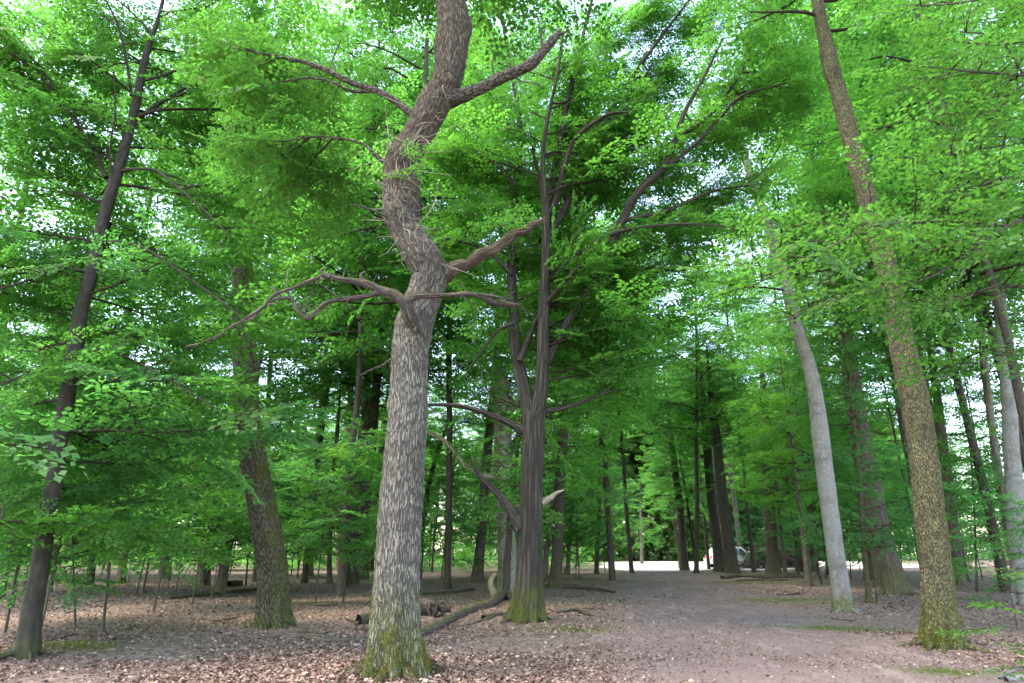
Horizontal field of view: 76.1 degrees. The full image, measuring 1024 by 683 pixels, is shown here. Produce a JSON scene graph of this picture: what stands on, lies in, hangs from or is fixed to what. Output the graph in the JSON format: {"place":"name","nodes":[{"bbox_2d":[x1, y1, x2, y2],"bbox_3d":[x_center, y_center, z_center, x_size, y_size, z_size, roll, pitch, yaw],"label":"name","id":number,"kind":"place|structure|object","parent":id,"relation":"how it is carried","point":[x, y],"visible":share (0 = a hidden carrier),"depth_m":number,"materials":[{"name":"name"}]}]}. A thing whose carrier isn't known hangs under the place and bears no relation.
{"place":"outdoors","nodes":[
{"label":"outdoors","id":0,"kind":"place"},
{"bbox_2d":[0,554,1023,682],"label":"ground","id":1,"kind":"structure","parent":0,"point":[673,581],"depth_m":13.68,"materials":[{"name":"brown soil"}]},
{"bbox_2d":[0,329,149,633],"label":"sapling","id":2,"kind":"object","parent":1,"relation":"on","point":[39,345],"visible":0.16,"depth_m":13.44,"materials":[{"name":"green plant"}]},
{"bbox_2d":[0,277,152,598],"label":"beech tree","id":3,"kind":"object","parent":1,"relation":"on","point":[31,332],"visible":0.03,"depth_m":21.73,"materials":[{"name":"green plant"}]},
{"bbox_2d":[0,399,179,626],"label":"sapling","id":4,"kind":"object","parent":1,"relation":"on","point":[53,568],"visible":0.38,"depth_m":12.02,"materials":[{"name":"green plant"}]},
{"bbox_2d":[0,392,183,629],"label":"sapling","id":5,"kind":"object","parent":1,"relation":"on","point":[9,557],"visible":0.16,"depth_m":12.80,"materials":[{"name":"green plant"}]},
{"bbox_2d":[0,0,208,361],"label":"forest tree","id":6,"kind":"object","parent":1,"relation":"on","point":[29,3],"visible":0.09,"depth_m":26.54,"materials":[{"name":"green plant"}]},
{"bbox_2d":[0,307,260,631],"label":"sapling","id":7,"kind":"object","parent":1,"relation":"on","point":[157,505],"visible":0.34,"depth_m":12.16,"materials":[{"name":"green plant"}]},
{"bbox_2d":[21,33,265,584],"bbox_3d":[-18.183,-2.295,31.012,11.504,26.233,11.618,-2,-18,3],"label":"forest tree","id":8,"kind":"object","parent":1,"relation":"on","point":[168,304],"visible":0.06,"depth_m":30.63,"materials":[{"name":"green plant"}]},
{"bbox_2d":[95,448,223,594],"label":"sapling","id":9,"kind":"object","parent":1,"relation":"on","point":[171,514],"visible":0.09,"depth_m":23.45,"materials":[{"name":"green plant"}]},
{"bbox_2d":[89,392,246,593],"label":"sapling","id":10,"kind":"object","parent":1,"relation":"on","point":[143,588],"visible":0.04,"depth_m":23.76,"materials":[{"name":"green plant"}]},
{"bbox_2d":[0,0,372,663],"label":"hornbeam tree","id":11,"kind":"object","parent":1,"relation":"on","point":[46,91],"visible":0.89,"depth_m":11.67,"materials":[{"name":"green plant"}]},
{"bbox_2d":[104,374,270,611],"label":"sapling","id":12,"kind":"object","parent":1,"relation":"on","point":[230,493],"visible":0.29,"depth_m":17.07,"materials":[{"name":"green plant"}]},
{"bbox_2d":[138,436,290,604],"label":"sapling","id":13,"kind":"object","parent":1,"relation":"on","point":[231,519],"visible":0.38,"depth_m":18.06,"materials":[{"name":"green plant"}]},
{"bbox_2d":[140,435,315,598],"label":"sapling","id":14,"kind":"object","parent":1,"relation":"on","point":[240,503],"visible":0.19,"depth_m":22.28,"materials":[{"name":"green plant"}]},
{"bbox_2d":[157,252,313,585],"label":"beech tree","id":15,"kind":"object","parent":1,"relation":"on","point":[201,578],"visible":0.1,"depth_m":30.76,"materials":[{"name":"green plant"}]},
{"bbox_2d":[126,23,347,584],"bbox_3d":[-12.838,-2.891,32.851,11.918,28.673,12.037,5,-18,-15],"label":"forest tree","id":16,"kind":"object","parent":1,"relation":"on","point":[205,579],"visible":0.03,"depth_m":31.11,"materials":[{"name":"green plant"}]},
{"bbox_2d":[159,423,322,562],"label":"sapling","id":17,"kind":"object","parent":1,"relation":"on","point":[249,532],"visible":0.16,"depth_m":25.83,"materials":[{"name":"green plant"}]},
{"bbox_2d":[151,0,358,630],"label":"oak tree","id":18,"kind":"object","parent":1,"relation":"on","point":[273,603],"visible":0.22,"depth_m":13.87,"materials":[{"name":"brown plant"}]},
{"bbox_2d":[167,252,347,593],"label":"beech tree","id":19,"kind":"object","parent":1,"relation":"on","point":[221,584],"visible":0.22,"depth_m":27.00,"materials":[{"name":"green plant"}]},
{"bbox_2d":[198,372,325,585],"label":"sapling","id":20,"kind":"object","parent":1,"relation":"on","point":[291,418],"visible":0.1,"depth_m":31.58,"materials":[{"name":"green plant"}]},
{"bbox_2d":[159,141,379,581],"bbox_3d":[-13.693,-0.828,37.377,12.534,27.712,12.411,-4,-13,11],"label":"forest tree","id":21,"kind":"object","parent":1,"relation":"on","point":[254,576],"visible":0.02,"depth_m":35.43,"materials":[{"name":"green plant"}]},
{"bbox_2d":[213,436,355,563],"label":"sapling","id":22,"kind":"object","parent":1,"relation":"on","point":[313,496],"visible":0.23,"depth_m":26.81,"materials":[{"name":"green plant"}]},
{"bbox_2d":[247,421,382,601],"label":"sapling","id":23,"kind":"object","parent":1,"relation":"on","point":[296,470],"visible":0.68,"depth_m":19.31,"materials":[{"name":"green plant"}]},
{"bbox_2d":[261,108,391,582],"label":"forest tree","id":24,"kind":"object","parent":1,"relation":"on","point":[305,571],"visible":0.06,"depth_m":34.15,"materials":[{"name":"green plant"}]},
{"bbox_2d":[274,329,387,583],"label":"slender tree","id":25,"kind":"object","parent":1,"relation":"on","point":[329,578],"visible":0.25,"depth_m":33.38,"materials":[{"name":"green plant"}]},
{"bbox_2d":[282,417,386,602],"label":"sapling","id":26,"kind":"object","parent":1,"relation":"on","point":[332,453],"visible":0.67,"depth_m":19.44,"materials":[{"name":"green plant"}]},
{"bbox_2d":[206,0,470,596],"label":"forest tree","id":27,"kind":"object","parent":1,"relation":"on","point":[300,258],"visible":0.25,"depth_m":25.97,"materials":[{"name":"green plant"}]},
{"bbox_2d":[230,54,487,586],"bbox_3d":[-7.191,-1.505,33.759,13.597,26.736,12.968,7,-19,-19],"label":"forest tree","id":28,"kind":"object","parent":1,"relation":"on","point":[366,384],"visible":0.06,"depth_m":30.83,"materials":[{"name":"green plant"}]},
{"bbox_2d":[306,249,446,584],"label":"beech tree","id":29,"kind":"object","parent":1,"relation":"on","point":[374,405],"visible":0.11,"depth_m":31.74,"materials":[{"name":"green plant"}]},
{"bbox_2d":[266,54,502,415],"bbox_3d":[-5.371,-1.570,30.542,11.455,25.196,11.342,4,-20,-22],"label":"forest tree","id":30,"kind":"object","parent":1,"relation":"on","point":[371,361],"visible":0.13,"depth_m":28.95,"materials":[{"name":"green plant"}]},
{"bbox_2d":[160,0,621,682],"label":"oak tree","id":31,"kind":"object","parent":1,"relation":"on","point":[396,642],"visible":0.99,"depth_m":9.76,"materials":[{"name":"green plant"}]},
{"bbox_2d":[259,0,596,357],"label":"forest tree","id":32,"kind":"object","parent":1,"relation":"on","point":[425,194],"visible":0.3,"depth_m":24.75,"materials":[{"name":"green plant"}]},
{"bbox_2d":[381,391,478,578],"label":"slender tree","id":33,"kind":"object","parent":1,"relation":"on","point":[429,482],"visible":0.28,"depth_m":37.17,"materials":[{"name":"green plant"}]},
{"bbox_2d":[356,0,539,589],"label":"forest tree","id":34,"kind":"object","parent":1,"relation":"on","point":[447,585],"visible":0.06,"depth_m":29.36,"materials":[{"name":"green plant"}]},
{"bbox_2d":[420,484,493,572],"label":"sapling","id":35,"kind":"object","parent":1,"relation":"on","point":[459,518],"visible":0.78,"depth_m":30.67,"materials":[{"name":"green plant"}]},
{"bbox_2d":[421,435,495,578],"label":"sapling","id":36,"kind":"object","parent":1,"relation":"on","point":[440,455],"visible":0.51,"depth_m":35.47,"materials":[{"name":"green plant"}]},
{"bbox_2d":[423,381,495,509],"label":"young tree","id":37,"kind":"object","parent":1,"relation":"on","point":[458,474],"visible":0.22,"depth_m":39.62,"materials":[{"name":"green plant"}]},
{"bbox_2d":[421,572,511,635],"bbox_3d":[-0.559,6.972,17.603,1.443,1.128,12.902,-1,-18,5],"label":"fallen branch","id":38,"kind":"object","parent":1,"relation":"on","point":[495,598],"visible":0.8,"depth_m":15.35,"materials":[{"name":"brown wood"}]},
{"bbox_2d":[427,328,519,592],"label":"dead oak tree","id":39,"kind":"object","parent":1,"relation":"on","point":[504,439],"visible":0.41,"depth_m":27.31,"materials":[{"name":"brown plant"}]},
{"bbox_2d":[428,277,531,581],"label":"beech tree","id":40,"kind":"object","parent":1,"relation":"on","point":[477,574],"visible":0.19,"depth_m":32.08,"materials":[{"name":"green plant"}]},
{"bbox_2d":[378,0,644,590],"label":"forest tree","id":41,"kind":"object","parent":1,"relation":"on","point":[507,562],"visible":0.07,"depth_m":26.32,"materials":[{"name":"green plant"}]},
{"bbox_2d":[14,519,1008,570],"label":"undergrowth","id":42,"kind":"object","parent":1,"relation":"on","point":[458,555],"visible":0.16,"depth_m":54.11,"materials":[{"name":"green plant"}]},
{"bbox_2d":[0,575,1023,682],"bbox_3d":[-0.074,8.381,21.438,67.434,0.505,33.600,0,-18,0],"label":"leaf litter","id":43,"kind":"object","parent":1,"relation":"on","point":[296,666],"visible":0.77,"depth_m":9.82,"materials":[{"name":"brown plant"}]},
{"bbox_2d":[2,407,1022,559],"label":"wood","id":44,"kind":"object","parent":1,"relation":"on","point":[905,554],"depth_m":99.79,"materials":[{"name":"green plant"}]},
{"bbox_2d":[432,274,635,538],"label":"sapling","id":45,"kind":"object","parent":1,"relation":"on","point":[509,493],"visible":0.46,"depth_m":23.14,"materials":[{"name":"green plant"}]},
{"bbox_2d":[462,280,625,481],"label":"young tree","id":46,"kind":"object","parent":1,"relation":"on","point":[484,421],"visible":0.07,"depth_m":29.66,"materials":[{"name":"green plant"}]},
{"bbox_2d":[496,475,593,578],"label":"sapling","id":47,"kind":"object","parent":1,"relation":"on","point":[567,509],"visible":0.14,"depth_m":34.95,"materials":[{"name":"green plant"}]},
{"bbox_2d":[467,257,646,587],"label":"beech tree","id":48,"kind":"object","parent":1,"relation":"on","point":[555,580],"visible":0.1,"depth_m":28.82,"materials":[{"name":"green plant"}]},
{"bbox_2d":[513,350,631,579],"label":"slender tree","id":49,"kind":"object","parent":1,"relation":"on","point":[546,553],"visible":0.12,"depth_m":34.47,"materials":[{"name":"green plant"}]},
{"bbox_2d":[542,483,617,577],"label":"sapling","id":50,"kind":"object","parent":1,"relation":"on","point":[580,539],"visible":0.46,"depth_m":35.73,"materials":[{"name":"green plant"}]},
{"bbox_2d":[542,445,623,578],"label":"sapling","id":51,"kind":"object","parent":1,"relation":"on","point":[574,529],"visible":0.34,"depth_m":35.00,"materials":[{"name":"green plant"}]},
{"bbox_2d":[500,150,697,580],"bbox_3d":[4.846,-0.379,37.464,12.092,26.774,12.213,11,-21,-32],"label":"forest tree","id":52,"kind":"object","parent":1,"relation":"on","point":[611,561],"visible":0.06,"depth_m":36.32,"materials":[{"name":"green plant"}]},
{"bbox_2d":[564,459,644,570],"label":"sapling","id":53,"kind":"object","parent":1,"relation":"on","point":[620,530],"visible":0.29,"depth_m":47.99,"materials":[{"name":"green plant"}]},
{"bbox_2d":[548,225,672,573],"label":"forest tree","id":54,"kind":"object","parent":1,"relation":"on","point":[597,555],"visible":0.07,"depth_m":44.25,"materials":[{"name":"green plant"}]},
{"bbox_2d":[385,0,854,624],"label":"forked tree","id":55,"kind":"object","parent":1,"relation":"on","point":[585,152],"visible":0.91,"depth_m":16.90,"materials":[{"name":"green plant"}]},
{"bbox_2d":[588,393,671,560],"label":"forest tree","id":56,"kind":"object","parent":1,"relation":"on","point":[628,471],"visible":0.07,"depth_m":90.87,"materials":[{"name":"green plant"}]},
{"bbox_2d":[555,211,709,573],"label":"forest tree","id":57,"kind":"object","parent":1,"relation":"on","point":[629,545],"visible":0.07,"depth_m":46.19,"materials":[{"name":"green plant"}]},
{"bbox_2d":[612,473,668,563],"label":"slender tree","id":58,"kind":"object","parent":1,"relation":"on","point":[640,527],"visible":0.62,"depth_m":72.98,"materials":[{"name":"green plant"}]},
{"bbox_2d":[616,470,670,560],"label":"forest tree","id":59,"kind":"object","parent":1,"relation":"on","point":[650,546],"visible":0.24,"depth_m":89.44,"materials":[{"name":"green plant"}]},
{"bbox_2d":[634,440,694,567],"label":"slender tree","id":60,"kind":"object","parent":1,"relation":"on","point":[672,513],"visible":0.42,"depth_m":57.28,"materials":[{"name":"green plant"}]},
{"bbox_2d":[624,332,704,554],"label":"forest tree","id":61,"kind":"object","parent":1,"relation":"on","point":[678,371],"visible":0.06,"depth_m":92.04,"materials":[{"name":"green plant"}]},
{"bbox_2d":[637,370,704,570],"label":"beech tree","id":62,"kind":"object","parent":1,"relation":"on","point":[684,561],"visible":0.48,"depth_m":49.39,"materials":[{"name":"green plant"}]},
{"bbox_2d":[643,481,701,560],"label":"forest tree","id":63,"kind":"object","parent":1,"relation":"on","point":[667,550],"visible":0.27,"depth_m":87.50,"materials":[{"name":"green plant"}]},
{"bbox_2d":[646,434,715,558],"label":"slender tree","id":64,"kind":"object","parent":1,"relation":"on","point":[703,489],"visible":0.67,"depth_m":48.84,"materials":[{"name":"green plant"}]},
{"bbox_2d":[655,440,720,560],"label":"forest tree","id":65,"kind":"object","parent":1,"relation":"on","point":[701,530],"visible":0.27,"depth_m":85.60,"materials":[{"name":"green plant"}]},
{"bbox_2d":[626,229,761,572],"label":"forest tree","id":66,"kind":"object","parent":1,"relation":"on","point":[696,439],"visible":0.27,"depth_m":46.19,"materials":[{"name":"green plant"}]},
{"bbox_2d":[676,331,738,571],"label":"beech tree","id":67,"kind":"object","parent":1,"relation":"on","point":[718,556],"visible":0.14,"depth_m":47.91,"materials":[{"name":"green plant"}]},
{"bbox_2d":[674,329,748,573],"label":"beech tree","id":68,"kind":"object","parent":1,"relation":"on","point":[731,565],"visible":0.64,"depth_m":45.44,"materials":[{"name":"green plant"}]},
{"bbox_2d":[650,263,801,571],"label":"forest tree","id":69,"kind":"object","parent":1,"relation":"on","point":[750,539],"visible":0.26,"depth_m":47.07,"materials":[{"name":"green plant"}]},
{"bbox_2d":[694,421,759,547],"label":"slender tree","id":70,"kind":"object","parent":1,"relation":"on","point":[731,478],"visible":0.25,"depth_m":71.15,"materials":[{"name":"green plant"}]},
{"bbox_2d":[730,499,784,570],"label":"sapling","id":71,"kind":"object","parent":1,"relation":"on","point":[752,529],"visible":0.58,"depth_m":47.65,"materials":[{"name":"green plant"}]},
{"bbox_2d":[719,303,798,574],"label":"beech tree","id":72,"kind":"object","parent":1,"relation":"on","point":[773,565],"visible":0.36,"depth_m":41.79,"materials":[{"name":"green plant"}]},
{"bbox_2d":[722,376,811,572],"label":"slender tree","id":73,"kind":"object","parent":1,"relation":"on","point":[784,564],"visible":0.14,"depth_m":43.61,"materials":[{"name":"green plant"}]},
{"bbox_2d":[629,20,916,612],"bbox_3d":[8.569,-1.606,21.361,8.972,19.710,9.770,0,-18,0],"label":"slender tree","id":74,"kind":"object","parent":1,"relation":"on","point":[842,600],"visible":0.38,"depth_m":20.40,"materials":[{"name":"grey plant"}]},
{"bbox_2d":[709,200,838,571],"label":"forest tree","id":75,"kind":"object","parent":1,"relation":"on","point":[798,533],"visible":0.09,"depth_m":49.79,"materials":[{"name":"green plant"}]},
{"bbox_2d":[738,545,824,568],"bbox_3d":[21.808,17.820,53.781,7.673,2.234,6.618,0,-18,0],"label":"car","id":76,"kind":"object","parent":1,"relation":"on","point":[790,561],"visible":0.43,"depth_m":53.02,"materials":[{"name":"grey metal"}]},
{"bbox_2d":[721,399,844,574],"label":"young tree","id":77,"kind":"object","parent":1,"relation":"on","point":[775,503],"visible":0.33,"depth_m":38.33,"materials":[{"name":"green plant"}]},
{"bbox_2d":[721,323,853,586],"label":"young tree","id":78,"kind":"object","parent":1,"relation":"on","point":[759,402],"visible":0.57,"depth_m":30.54,"materials":[{"name":"green plant"}]},
{"bbox_2d":[727,330,848,580],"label":"slender tree","id":79,"kind":"object","parent":1,"relation":"on","point":[804,554],"visible":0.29,"depth_m":36.61,"materials":[{"name":"green plant"}]},
{"bbox_2d":[738,392,881,584],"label":"young tree","id":80,"kind":"object","parent":1,"relation":"on","point":[811,485],"visible":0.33,"depth_m":32.31,"materials":[{"name":"green plant"}]},
{"bbox_2d":[726,62,925,579],"bbox_3d":[18.824,-2.094,36.642,12.397,29.687,12.275,-7,-16,34],"label":"forest tree","id":81,"kind":"object","parent":1,"relation":"on","point":[869,562],"visible":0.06,"depth_m":37.89,"materials":[{"name":"green plant"}]},
{"bbox_2d":[764,462,891,578],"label":"sapling","id":82,"kind":"object","parent":1,"relation":"on","point":[791,487],"visible":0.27,"depth_m":36.08,"materials":[{"name":"green plant"}]},
{"bbox_2d":[745,141,923,595],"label":"beech tree","id":83,"kind":"object","parent":1,"relation":"on","point":[894,580],"visible":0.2,"depth_m":24.65,"materials":[{"name":"green plant"}]},
{"bbox_2d":[773,292,898,587],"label":"beech tree","id":84,"kind":"object","parent":1,"relation":"on","point":[876,574],"visible":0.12,"depth_m":28.99,"materials":[{"name":"green plant"}]},
{"bbox_2d":[684,0,997,653],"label":"oak tree","id":85,"kind":"object","parent":1,"relation":"on","point":[939,606],"visible":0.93,"depth_m":12.46,"materials":[{"name":"green plant"}]},
{"bbox_2d":[675,0,1023,393],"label":"beech tree","id":86,"kind":"object","parent":1,"relation":"on","point":[1002,42],"visible":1,"depth_m":7.81,"materials":[{"name":"green plant"}]},
{"bbox_2d":[763,278,939,602],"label":"slender tree","id":87,"kind":"object","parent":1,"relation":"on","point":[858,396],"visible":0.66,"depth_m":22.29,"materials":[{"name":"green plant"}]},
{"bbox_2d":[784,428,952,600],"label":"sapling","id":88,"kind":"object","parent":1,"relation":"on","point":[910,541],"visible":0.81,"depth_m":21.45,"materials":[{"name":"green plant"}]},
{"bbox_2d":[720,0,1023,490],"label":"forest tree","id":89,"kind":"object","parent":1,"relation":"on","point":[900,419],"visible":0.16,"depth_m":24.32,"materials":[{"name":"green plant"}]},
{"bbox_2d":[838,486,917,566],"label":"sapling","id":90,"kind":"object","parent":1,"relation":"on","point":[897,515],"visible":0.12,"depth_m":31.87,"materials":[{"name":"green plant"}]},
{"bbox_2d":[744,0,1023,441],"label":"forest tree","id":91,"kind":"object","parent":1,"relation":"on","point":[1016,382],"visible":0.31,"depth_m":21.24,"materials":[{"name":"green plant"}]},
{"bbox_2d":[802,331,996,549],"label":"young tree","id":92,"kind":"object","parent":1,"relation":"on","point":[940,414],"visible":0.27,"depth_m":27.60,"materials":[{"name":"green plant"}]},
{"bbox_2d":[780,0,1023,591],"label":"forest tree","id":93,"kind":"object","parent":1,"relation":"on","point":[992,520],"visible":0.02,"depth_m":28.04,"materials":[{"name":"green plant"}]},
{"bbox_2d":[810,1,1023,468],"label":"forest tree","id":94,"kind":"object","parent":1,"relation":"on","point":[1017,321],"visible":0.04,"depth_m":26.55,"materials":[{"name":"green plant"}]},
{"bbox_2d":[871,281,1000,585],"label":"beech tree","id":95,"kind":"object","parent":1,"relation":"on","point":[940,428],"visible":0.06,"depth_m":31.27,"materials":[{"name":"green plant"}]},
{"bbox_2d":[871,53,1023,604],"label":"beech tree","id":96,"kind":"object","parent":1,"relation":"on","point":[1013,476],"visible":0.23,"depth_m":21.29,"materials":[{"name":"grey plant"}]},
{"bbox_2d":[878,195,1023,555],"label":"slender tree","id":97,"kind":"object","parent":1,"relation":"on","point":[989,407],"visible":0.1,"depth_m":28.48,"materials":[{"name":"green plant"}]},
{"bbox_2d":[909,463,1005,578],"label":"sapling","id":98,"kind":"object","parent":1,"relation":"on","point":[970,482],"visible":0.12,"depth_m":35.18,"materials":[{"name":"green plant"}]},
{"bbox_2d":[905,348,1023,586],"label":"young tree","id":99,"kind":"object","parent":1,"relation":"on","point":[981,393],"visible":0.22,"depth_m":31.01,"materials":[{"name":"green plant"}]},
{"bbox_2d":[934,567,1023,680],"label":"beech seedling","id":100,"kind":"object","parent":1,"relation":"on","point":[992,631],"visible":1,"depth_m":4.42,"materials":[{"name":"green plant"}]},
{"bbox_2d":[938,438,1023,591],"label":"slender tree","id":101,"kind":"object","parent":1,"relation":"on","point":[967,509],"visible":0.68,"depth_m":26.92,"materials":[{"name":"green plant"}]},
{"bbox_2d":[943,482,1023,629],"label":"sapling","id":102,"kind":"object","parent":1,"relation":"on","point":[993,548],"visible":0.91,"depth_m":14.63,"materials":[{"name":"green plant"}]},
{"bbox_2d":[948,347,1023,487],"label":"young tree","id":103,"kind":"object","parent":1,"relation":"on","point":[984,422],"visible":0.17,"depth_m":33.00,"materials":[{"name":"green plant"}]},
{"bbox_2d":[0,0,1023,553],"label":"sky","id":104,"kind":"structure","parent":0,"point":[166,5],"materials":[{"name":"white"}]},
{"bbox_2d":[599,561,918,570],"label":"road","id":105,"kind":"structure","parent":0,"point":[655,566],"depth_m":59.83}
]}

